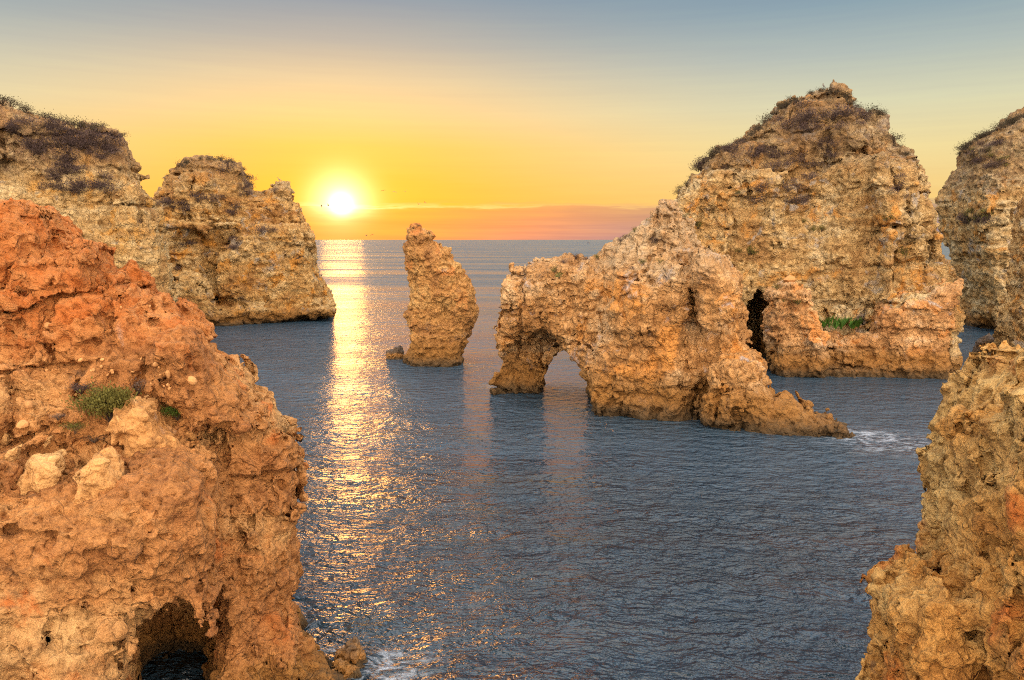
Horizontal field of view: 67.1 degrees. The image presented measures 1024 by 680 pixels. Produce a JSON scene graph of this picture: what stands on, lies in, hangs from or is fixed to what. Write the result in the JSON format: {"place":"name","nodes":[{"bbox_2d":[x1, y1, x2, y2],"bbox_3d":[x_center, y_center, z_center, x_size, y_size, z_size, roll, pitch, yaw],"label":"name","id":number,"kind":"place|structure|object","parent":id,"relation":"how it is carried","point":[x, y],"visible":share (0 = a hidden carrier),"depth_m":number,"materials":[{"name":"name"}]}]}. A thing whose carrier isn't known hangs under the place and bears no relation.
{"place":"outdoors","nodes":[
{"label":"outdoors","id":0,"kind":"place"},
{"bbox_2d":[0,100,177,302],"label":"headland","id":1,"kind":"structure","parent":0,"point":[126,219],"depth_m":76.02,"materials":[{"name":"stone"}]},
{"bbox_2d":[0,94,14,105],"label":"shrub","id":2,"kind":"object","parent":1,"relation":"on","point":[3,100],"visible":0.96,"depth_m":75.28,"materials":[{"name":"green plant"}]},
{"bbox_2d":[1,123,24,131],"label":"shrub","id":3,"kind":"object","parent":1,"relation":"on","point":[12,128],"visible":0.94,"depth_m":73.37,"materials":[{"name":"brown plant"}]},
{"bbox_2d":[5,96,22,108],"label":"shrub","id":4,"kind":"object","parent":1,"relation":"on","point":[13,100],"visible":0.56,"depth_m":78.35,"materials":[{"name":"green plant"}]},
{"bbox_2d":[12,113,36,125],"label":"shrub","id":5,"kind":"object","parent":1,"relation":"on","point":[31,120],"visible":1,"depth_m":73.96,"materials":[{"name":"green plant"}]},
{"bbox_2d":[17,102,32,113],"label":"shrub","id":6,"kind":"object","parent":1,"relation":"on","point":[24,107],"visible":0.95,"depth_m":77.72,"materials":[{"name":"green plant"}]},
{"bbox_2d":[17,135,37,147],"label":"shrub","id":7,"kind":"object","parent":1,"relation":"on","point":[26,142],"visible":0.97,"depth_m":74.08,"materials":[{"name":"brown plant"}]},
{"bbox_2d":[14,134,41,147],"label":"shrub","id":8,"kind":"object","parent":1,"relation":"on","point":[27,140],"visible":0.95,"depth_m":74.11,"materials":[{"name":"brown plant"}]},
{"bbox_2d":[25,142,50,157],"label":"shrub","id":9,"kind":"object","parent":1,"relation":"on","point":[37,148],"visible":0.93,"depth_m":74.27,"materials":[{"name":"brown plant"}]},
{"bbox_2d":[24,144,51,155],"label":"shrub","id":10,"kind":"object","parent":1,"relation":"on","point":[39,150],"visible":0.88,"depth_m":74.51,"materials":[{"name":"brown plant"}]},
{"bbox_2d":[28,117,51,127],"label":"shrub","id":11,"kind":"object","parent":1,"relation":"on","point":[42,124],"visible":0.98,"depth_m":74.72,"materials":[{"name":"brown plant"}]},
{"bbox_2d":[27,136,56,148],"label":"shrub","id":12,"kind":"object","parent":1,"relation":"on","point":[43,143],"visible":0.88,"depth_m":74.78,"materials":[{"name":"brown plant"}]},
{"bbox_2d":[30,108,56,119],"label":"shrub","id":13,"kind":"object","parent":1,"relation":"on","point":[43,114],"visible":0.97,"depth_m":75.19,"materials":[{"name":"green plant"}]},
{"bbox_2d":[38,176,65,188],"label":"shrub","id":14,"kind":"object","parent":1,"relation":"on","point":[50,183],"visible":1,"depth_m":74.42,"materials":[{"name":"brown plant"}]},
{"bbox_2d":[44,115,63,128],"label":"shrub","id":15,"kind":"object","parent":1,"relation":"on","point":[49,121],"visible":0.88,"depth_m":75.14,"materials":[{"name":"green plant"}]},
{"bbox_2d":[41,133,71,149],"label":"shrub","id":16,"kind":"object","parent":1,"relation":"on","point":[54,139],"visible":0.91,"depth_m":75.13,"materials":[{"name":"brown plant"}]},
{"bbox_2d":[38,132,75,151],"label":"shrub","id":17,"kind":"object","parent":1,"relation":"on","point":[54,142],"visible":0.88,"depth_m":75.03,"materials":[{"name":"brown plant"}]},
{"bbox_2d":[45,118,71,135],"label":"shrub","id":18,"kind":"object","parent":1,"relation":"on","point":[61,127],"visible":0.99,"depth_m":75.23,"materials":[{"name":"brown plant"}]},
{"bbox_2d":[48,159,72,170],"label":"shrub","id":19,"kind":"object","parent":1,"relation":"on","point":[61,165],"visible":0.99,"depth_m":74.99,"materials":[{"name":"brown plant"}]},
{"bbox_2d":[45,160,80,174],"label":"shrub","id":20,"kind":"object","parent":1,"relation":"on","point":[65,169],"visible":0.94,"depth_m":75.07,"materials":[{"name":"brown plant"}]},
{"bbox_2d":[54,178,73,189],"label":"shrub","id":21,"kind":"object","parent":1,"relation":"on","point":[64,183],"visible":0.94,"depth_m":74.85,"materials":[{"name":"brown plant"}]},
{"bbox_2d":[53,160,79,175],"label":"shrub","id":22,"kind":"object","parent":1,"relation":"on","point":[67,167],"visible":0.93,"depth_m":75.12,"materials":[{"name":"brown plant"}]},
{"bbox_2d":[47,109,87,128],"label":"shrub","id":23,"kind":"object","parent":1,"relation":"on","point":[74,121],"visible":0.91,"depth_m":76.54,"materials":[{"name":"green plant"}]},
{"bbox_2d":[50,146,85,156],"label":"shrub","id":24,"kind":"object","parent":1,"relation":"on","point":[67,152],"visible":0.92,"depth_m":75.33,"materials":[{"name":"brown plant"}]},
{"bbox_2d":[55,130,85,146],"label":"shrub","id":25,"kind":"object","parent":1,"relation":"on","point":[66,136],"visible":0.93,"depth_m":75.62,"materials":[{"name":"brown plant"}]},
{"bbox_2d":[62,135,91,151],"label":"shrub","id":26,"kind":"object","parent":1,"relation":"on","point":[77,145],"visible":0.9,"depth_m":75.64,"materials":[{"name":"brown plant"}]},
{"bbox_2d":[67,181,86,188],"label":"shrub","id":27,"kind":"object","parent":1,"relation":"on","point":[73,186],"visible":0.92,"depth_m":75.17,"materials":[{"name":"brown plant"}]},
{"bbox_2d":[65,182,92,194],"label":"shrub","id":28,"kind":"object","parent":1,"relation":"on","point":[77,189],"visible":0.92,"depth_m":75.44,"materials":[{"name":"brown plant"}]},
{"bbox_2d":[68,176,97,188],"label":"shrub","id":29,"kind":"object","parent":1,"relation":"on","point":[80,181],"visible":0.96,"depth_m":75.59,"materials":[{"name":"brown plant"}]},
{"bbox_2d":[72,124,105,140],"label":"shrub","id":30,"kind":"object","parent":1,"relation":"on","point":[89,132],"visible":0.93,"depth_m":76.55,"materials":[{"name":"brown plant"}]},
{"bbox_2d":[85,137,108,146],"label":"shrub","id":31,"kind":"object","parent":1,"relation":"on","point":[94,142],"visible":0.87,"depth_m":76.30,"materials":[{"name":"brown plant"}]},
{"bbox_2d":[85,119,109,132],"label":"shrub","id":32,"kind":"object","parent":1,"relation":"on","point":[93,126],"visible":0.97,"depth_m":77.03,"materials":[{"name":"green plant"}]},
{"bbox_2d":[88,177,108,187],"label":"shrub","id":33,"kind":"object","parent":1,"relation":"on","point":[98,183],"visible":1,"depth_m":76.24,"materials":[{"name":"brown plant"}]},
{"bbox_2d":[85,130,118,142],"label":"shrub","id":34,"kind":"object","parent":1,"relation":"on","point":[107,137],"visible":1,"depth_m":76.75,"materials":[{"name":"brown plant"}]},
{"bbox_2d":[93,144,117,157],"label":"shrub","id":35,"kind":"object","parent":1,"relation":"on","point":[106,152],"visible":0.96,"depth_m":76.75,"materials":[{"name":"brown plant"}]},
{"bbox_2d":[90,181,120,192],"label":"shrub","id":36,"kind":"object","parent":1,"relation":"on","point":[104,190],"visible":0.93,"depth_m":76.77,"materials":[{"name":"brown plant"}]},
{"bbox_2d":[96,169,119,181],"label":"shrub","id":37,"kind":"object","parent":1,"relation":"on","point":[107,175],"visible":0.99,"depth_m":76.71,"materials":[{"name":"brown plant"}]},
{"bbox_2d":[111,133,129,146],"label":"shrub","id":38,"kind":"object","parent":1,"relation":"on","point":[119,141],"visible":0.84,"depth_m":78.65,"materials":[{"name":"brown plant"}]},
{"bbox_2d":[0,197,344,679],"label":"cliff","id":39,"kind":"structure","parent":0,"point":[187,545],"depth_m":18.77,"materials":[{"name":"orange stone"}]},
{"bbox_2d":[0,433,12,447],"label":"boulder","id":40,"kind":"object","parent":39,"relation":"on","point":[5,441],"visible":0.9,"depth_m":17.77,"materials":[{"name":"stone"}]},
{"bbox_2d":[3,444,22,461],"bbox_3d":[-11.098,2.562,17.181,0.384,0.496,0.611,-2,8,-15],"label":"boulder","id":41,"kind":"object","parent":39,"relation":"on","point":[13,454],"visible":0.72,"depth_m":17.01,"materials":[{"name":"stone"}]},
{"bbox_2d":[16,420,28,428],"bbox_3d":[-11.275,1.931,17.769,0.244,0.193,0.210,-3,8,-21],"label":"stone","id":42,"kind":"object","parent":39,"relation":"on","point":[20,424],"visible":1,"depth_m":17.70,"materials":[{"name":"stone"}]},
{"bbox_2d":[24,401,32,408],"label":"stone","id":43,"kind":"object","parent":39,"relation":"on","point":[28,404],"visible":1,"depth_m":17.92,"materials":[{"name":"stone"}]},
{"bbox_2d":[16,449,66,494],"bbox_3d":[-10.476,3.155,17.101,1.101,1.316,1.212,-3,8,-21],"label":"boulder","id":44,"kind":"object","parent":39,"relation":"on","point":[43,471],"visible":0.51,"depth_m":16.71,"materials":[{"name":"stone"}]},
{"bbox_2d":[44,435,52,448],"bbox_3d":[-10.656,2.336,17.767,0.184,0.311,0.350,-1,8,-10],"label":"boulder","id":45,"kind":"object","parent":39,"relation":"on","point":[47,442],"visible":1,"depth_m":17.70,"materials":[{"name":"stone"}]},
{"bbox_2d":[59,418,88,433],"bbox_3d":[-10.252,2.034,18.128,0.722,0.417,0.709,5,9,31],"label":"shrub","id":46,"kind":"object","parent":39,"relation":"on","point":[71,426],"visible":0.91,"depth_m":18.06,"materials":[{"name":"green plant"}]},
{"bbox_2d":[62,379,97,393],"bbox_3d":[-10.338,1.126,18.515,0.882,0.365,0.786,0,7,-1],"label":"shrub","id":47,"kind":"object","parent":39,"relation":"on","point":[78,388],"visible":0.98,"depth_m":18.45,"materials":[{"name":"brown plant"}]},
{"bbox_2d":[75,435,107,443],"bbox_3d":[-9.880,2.320,18.270,0.796,0.252,0.871,-7,10,-43],"label":"shrub","id":48,"kind":"object","parent":39,"relation":"on","point":[93,441],"visible":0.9,"depth_m":18.20,"materials":[{"name":"green plant"}]},
{"bbox_2d":[72,446,124,503],"bbox_3d":[-9.097,3.056,16.908,1.113,1.277,1.281,-2,8,-16],"label":"boulder","id":49,"kind":"object","parent":39,"relation":"on","point":[103,470],"visible":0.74,"depth_m":16.53,"materials":[{"name":"stone"}]},
{"bbox_2d":[60,376,141,421],"bbox_3d":[-9.671,1.435,18.381,1.697,1.178,1.684,-1,8,-9],"label":"shrub","id":50,"kind":"object","parent":39,"relation":"on","point":[101,400],"visible":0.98,"depth_m":18.19,"materials":[{"name":"green plant"}]},
{"bbox_2d":[123,372,148,394],"bbox_3d":[-9.279,1.094,19.104,0.830,0.572,0.843,3,8,23],"label":"shrub","id":51,"kind":"object","parent":39,"relation":"on","point":[140,385],"visible":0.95,"depth_m":19.10,"materials":[{"name":"brown plant"}]},
{"bbox_2d":[105,395,180,456],"bbox_3d":[-8.753,2.233,18.674,1.695,1.870,1.727,0,7,0],"label":"boulder","id":52,"kind":"object","parent":39,"relation":"on","point":[141,425],"visible":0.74,"depth_m":18.10,"materials":[{"name":"stone"}]},
{"bbox_2d":[161,406,180,420],"bbox_3d":[-8.315,1.788,19.235,0.864,0.496,0.807,1,7,6],"label":"shrub","id":53,"kind":"object","parent":39,"relation":"on","point":[172,414],"visible":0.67,"depth_m":19.10,"materials":[{"name":"green plant"}]},
{"bbox_2d":[186,431,195,440],"bbox_3d":[-7.934,2.358,19.122,0.298,0.314,0.406,-2,8,-14],"label":"boulder","id":54,"kind":"object","parent":39,"relation":"on","point":[191,436],"visible":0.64,"depth_m":18.98,"materials":[{"name":"stone"}]},
{"bbox_2d":[187,376,196,385],"bbox_3d":[-7.717,0.996,18.612,0.228,0.271,0.241,-1,7,-8],"label":"stone","id":55,"kind":"object","parent":39,"relation":"on","point":[191,380],"visible":1,"depth_m":18.53,"materials":[{"name":"stone"}]},
{"bbox_2d":[0,0,1023,239],"label":"sky","id":56,"kind":"structure","parent":0,"point":[509,119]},
{"bbox_2d":[141,240,994,679],"bbox_3d":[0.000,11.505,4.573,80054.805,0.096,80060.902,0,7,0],"label":"sea","id":57,"kind":"structure","parent":0,"point":[459,522],"depth_m":34.43,"materials":[{"name":"liquid"}]},
{"bbox_2d":[153,155,336,325],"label":"sea stack","id":58,"kind":"object","parent":57,"relation":"in","point":[270,276],"visible":0.71,"depth_m":111.21,"materials":[{"name":"stone"}]},
{"bbox_2d":[189,191,204,202],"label":"shrub","id":59,"kind":"object","parent":58,"relation":"on","point":[197,199],"visible":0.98,"depth_m":110.00,"materials":[{"name":"brown plant"}]},
{"bbox_2d":[197,194,217,202],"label":"shrub","id":60,"kind":"object","parent":58,"relation":"on","point":[205,198],"visible":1,"depth_m":110.56,"materials":[{"name":"brown plant"}]},
{"bbox_2d":[216,161,239,173],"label":"shrub","id":61,"kind":"object","parent":58,"relation":"on","point":[234,163],"visible":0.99,"depth_m":112.44,"materials":[{"name":"brown plant"}]},
{"bbox_2d":[253,224,269,234],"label":"shrub","id":62,"kind":"object","parent":58,"relation":"on","point":[258,229],"visible":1,"depth_m":109.92,"materials":[{"name":"brown plant"}]},
{"bbox_2d":[331,636,367,679],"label":"rock","id":63,"kind":"object","parent":57,"relation":"in","point":[350,657],"visible":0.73,"depth_m":21.69,"materials":[{"name":"brown stone"}]},
{"bbox_2d":[385,345,403,359],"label":"rock","id":64,"kind":"object","parent":57,"relation":"in","point":[396,353],"visible":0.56,"depth_m":77.72,"materials":[{"name":"brown stone"}]},
{"bbox_2d":[402,223,478,366],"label":"sea stack","id":65,"kind":"object","parent":57,"relation":"in","point":[440,314],"visible":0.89,"depth_m":73.40,"materials":[{"name":"stone"}]},
{"bbox_2d":[488,199,855,438],"bbox_3d":[10.390,-2.033,55.120,26.254,16.343,12.441,2,8,18],"label":"rock arch","id":66,"kind":"object","parent":57,"relation":"in","point":[668,337],"visible":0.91,"depth_m":52.05,"materials":[{"name":"stone"}]},
{"bbox_2d":[674,79,965,379],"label":"sea stack","id":67,"kind":"object","parent":57,"relation":"in","point":[849,261],"visible":0.71,"depth_m":72.06,"materials":[{"name":"stone"}]},
{"bbox_2d":[689,158,705,170],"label":"shrub","id":68,"kind":"object","parent":67,"relation":"on","point":[701,164],"visible":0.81,"depth_m":81.31,"materials":[{"name":"green plant"}]},
{"bbox_2d":[697,152,714,161],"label":"shrub","id":69,"kind":"object","parent":67,"relation":"on","point":[708,158],"visible":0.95,"depth_m":80.07,"materials":[{"name":"green plant"}]},
{"bbox_2d":[708,142,724,154],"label":"shrub","id":70,"kind":"object","parent":67,"relation":"on","point":[718,148],"visible":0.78,"depth_m":79.07,"materials":[{"name":"green plant"}]},
{"bbox_2d":[726,133,748,151],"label":"shrub","id":71,"kind":"object","parent":67,"relation":"on","point":[741,140],"visible":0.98,"depth_m":76.47,"materials":[{"name":"green plant"}]},
{"bbox_2d":[742,145,761,159],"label":"shrub","id":72,"kind":"object","parent":67,"relation":"on","point":[752,153],"visible":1,"depth_m":75.46,"materials":[{"name":"brown plant"}]},
{"bbox_2d":[742,191,771,205],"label":"shrub","id":73,"kind":"object","parent":67,"relation":"on","point":[754,199],"visible":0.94,"depth_m":73.18,"materials":[{"name":"brown plant"}]},
{"bbox_2d":[756,108,779,121],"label":"shrub","id":74,"kind":"object","parent":67,"relation":"on","point":[769,117],"visible":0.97,"depth_m":77.84,"materials":[{"name":"green plant"}]},
{"bbox_2d":[760,143,778,153],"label":"shrub","id":75,"kind":"object","parent":67,"relation":"on","point":[769,148],"visible":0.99,"depth_m":74.87,"materials":[{"name":"brown plant"}]},
{"bbox_2d":[759,157,783,171],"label":"shrub","id":76,"kind":"object","parent":67,"relation":"on","point":[774,165],"visible":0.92,"depth_m":74.46,"materials":[{"name":"brown plant"}]},
{"bbox_2d":[769,116,804,132],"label":"shrub","id":77,"kind":"object","parent":67,"relation":"on","point":[787,124],"visible":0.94,"depth_m":74.72,"materials":[{"name":"brown plant"}]},
{"bbox_2d":[778,182,795,192],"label":"shrub","id":78,"kind":"object","parent":67,"relation":"on","point":[789,189],"visible":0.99,"depth_m":72.37,"materials":[{"name":"brown plant"}]},
{"bbox_2d":[783,275,795,281],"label":"stone","id":79,"kind":"object","parent":67,"relation":"on","point":[789,278],"visible":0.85,"depth_m":68.87,"materials":[{"name":"stone"}]},
{"bbox_2d":[777,154,805,162],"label":"shrub","id":80,"kind":"object","parent":67,"relation":"on","point":[794,160],"visible":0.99,"depth_m":74.20,"materials":[{"name":"brown plant"}]},
{"bbox_2d":[780,193,806,203],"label":"shrub","id":81,"kind":"object","parent":67,"relation":"on","point":[797,200],"visible":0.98,"depth_m":72.66,"materials":[{"name":"brown plant"}]},
{"bbox_2d":[785,96,805,103],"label":"shrub","id":82,"kind":"object","parent":67,"relation":"on","point":[792,100],"visible":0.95,"depth_m":75.54,"materials":[{"name":"green plant"}]},
{"bbox_2d":[788,114,807,123],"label":"shrub","id":83,"kind":"object","parent":67,"relation":"on","point":[794,118],"visible":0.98,"depth_m":74.26,"materials":[{"name":"brown plant"}]},
{"bbox_2d":[792,97,813,108],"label":"shrub","id":84,"kind":"object","parent":67,"relation":"on","point":[803,103],"visible":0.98,"depth_m":74.63,"materials":[{"name":"green plant"}]},
{"bbox_2d":[795,105,820,117],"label":"shrub","id":85,"kind":"object","parent":67,"relation":"on","point":[812,113],"visible":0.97,"depth_m":73.74,"materials":[{"name":"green plant"}]},
{"bbox_2d":[799,169,819,180],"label":"shrub","id":86,"kind":"object","parent":67,"relation":"on","point":[810,175],"visible":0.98,"depth_m":72.78,"materials":[{"name":"brown plant"}]},
{"bbox_2d":[791,118,828,132],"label":"shrub","id":87,"kind":"object","parent":67,"relation":"on","point":[808,129],"visible":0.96,"depth_m":73.51,"materials":[{"name":"brown plant"}]},
{"bbox_2d":[800,159,824,168],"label":"shrub","id":88,"kind":"object","parent":67,"relation":"on","point":[812,163],"visible":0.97,"depth_m":74.25,"materials":[{"name":"brown plant"}]},
{"bbox_2d":[801,105,836,123],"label":"shrub","id":89,"kind":"object","parent":67,"relation":"on","point":[822,116],"visible":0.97,"depth_m":73.29,"materials":[{"name":"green plant"}]},
{"bbox_2d":[813,136,832,145],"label":"shrub","id":90,"kind":"object","parent":67,"relation":"on","point":[826,137],"visible":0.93,"depth_m":73.64,"materials":[{"name":"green plant"}]},
{"bbox_2d":[814,145,834,157],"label":"shrub","id":91,"kind":"object","parent":67,"relation":"on","point":[827,151],"visible":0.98,"depth_m":73.83,"materials":[{"name":"brown plant"}]},
{"bbox_2d":[829,120,851,130],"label":"shrub","id":92,"kind":"object","parent":67,"relation":"on","point":[841,123],"visible":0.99,"depth_m":72.46,"materials":[{"name":"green plant"}]},
{"bbox_2d":[819,315,862,328],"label":"clump of grass","id":93,"kind":"object","parent":67,"relation":"on","point":[835,323],"visible":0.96,"depth_m":71.15,"materials":[{"name":"green plant"}]},
{"bbox_2d":[824,102,865,116],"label":"shrub","id":94,"kind":"object","parent":67,"relation":"on","point":[851,112],"visible":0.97,"depth_m":72.47,"materials":[{"name":"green plant"}]},
{"bbox_2d":[863,103,878,113],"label":"shrub","id":95,"kind":"object","parent":67,"relation":"on","point":[866,108],"visible":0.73,"depth_m":74.74,"materials":[{"name":"green plant"}]},
{"bbox_2d":[885,128,905,143],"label":"shrub","id":96,"kind":"object","parent":67,"relation":"on","point":[894,139],"visible":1,"depth_m":73.50,"materials":[{"name":"green plant"}]},
{"bbox_2d":[972,333,993,355],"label":"rock","id":97,"kind":"object","parent":57,"relation":"in","point":[988,338],"visible":0.23,"depth_m":77.67,"materials":[{"name":"grey stone"}]},
{"bbox_2d":[992,197,1023,354],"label":"cliff","id":98,"kind":"structure","parent":57,"relation":"in","point":[1009,323],"depth_m":71.43,"materials":[{"name":"stone"}]},
{"bbox_2d":[855,340,1023,679],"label":"cliff","id":99,"kind":"structure","parent":0,"point":[946,601],"depth_m":14.18,"materials":[{"name":"stone"}]},
{"bbox_2d":[934,107,1023,328],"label":"cliff","id":100,"kind":"structure","parent":0,"point":[979,256],"depth_m":100.76,"materials":[{"name":"stone"}]},
{"bbox_2d":[954,142,970,152],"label":"shrub","id":101,"kind":"object","parent":100,"relation":"on","point":[963,148],"visible":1,"depth_m":105.59,"materials":[{"name":"green plant"}]},
{"bbox_2d":[956,211,968,221],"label":"shrub","id":102,"kind":"object","parent":100,"relation":"on","point":[963,217],"visible":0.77,"depth_m":102.89,"materials":[{"name":"green plant"}]},
{"bbox_2d":[981,155,1009,168],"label":"shrub","id":103,"kind":"object","parent":100,"relation":"on","point":[990,161],"visible":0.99,"depth_m":99.24,"materials":[{"name":"green plant"}]},
{"bbox_2d":[989,121,1007,130],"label":"shrub","id":104,"kind":"object","parent":100,"relation":"on","point":[999,126],"visible":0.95,"depth_m":103.71,"materials":[{"name":"green plant"}]},
{"bbox_2d":[998,114,1014,125],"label":"shrub","id":105,"kind":"object","parent":100,"relation":"on","point":[1008,120],"visible":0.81,"depth_m":104.91,"materials":[{"name":"green plant"}]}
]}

